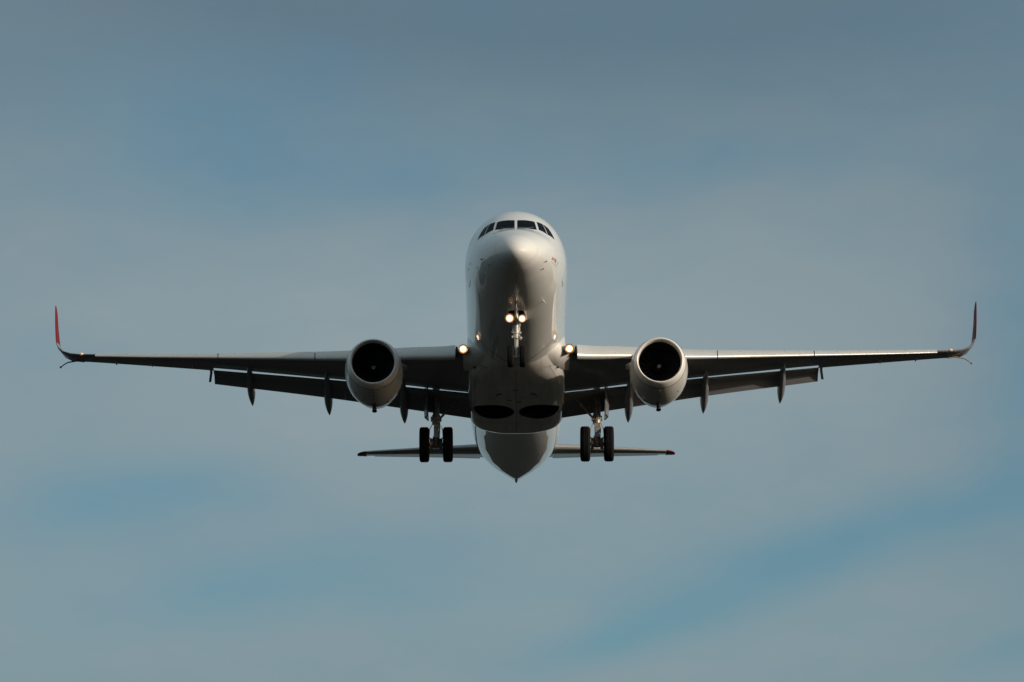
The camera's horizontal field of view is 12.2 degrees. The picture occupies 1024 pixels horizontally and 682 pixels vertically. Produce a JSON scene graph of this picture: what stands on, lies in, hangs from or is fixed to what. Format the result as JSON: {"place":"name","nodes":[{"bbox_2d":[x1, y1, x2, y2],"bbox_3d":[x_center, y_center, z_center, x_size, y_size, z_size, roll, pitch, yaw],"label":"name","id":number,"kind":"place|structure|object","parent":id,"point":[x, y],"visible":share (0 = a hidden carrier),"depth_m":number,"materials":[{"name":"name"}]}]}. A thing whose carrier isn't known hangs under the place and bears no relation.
{"place":"outdoors","nodes":[
{"label":"outdoors","id":0,"kind":"place"},
{"bbox_2d":[0,0,1023,681],"label":"sky","id":1,"kind":"structure","parent":0,"point":[177,176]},
{"bbox_2d":[55,211,976,482],"bbox_3d":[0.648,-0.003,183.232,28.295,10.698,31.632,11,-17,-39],"label":"airliner","id":2,"kind":"object","parent":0,"point":[513,369],"visible":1,"depth_m":177.49,"materials":[{"name":"white paint"}]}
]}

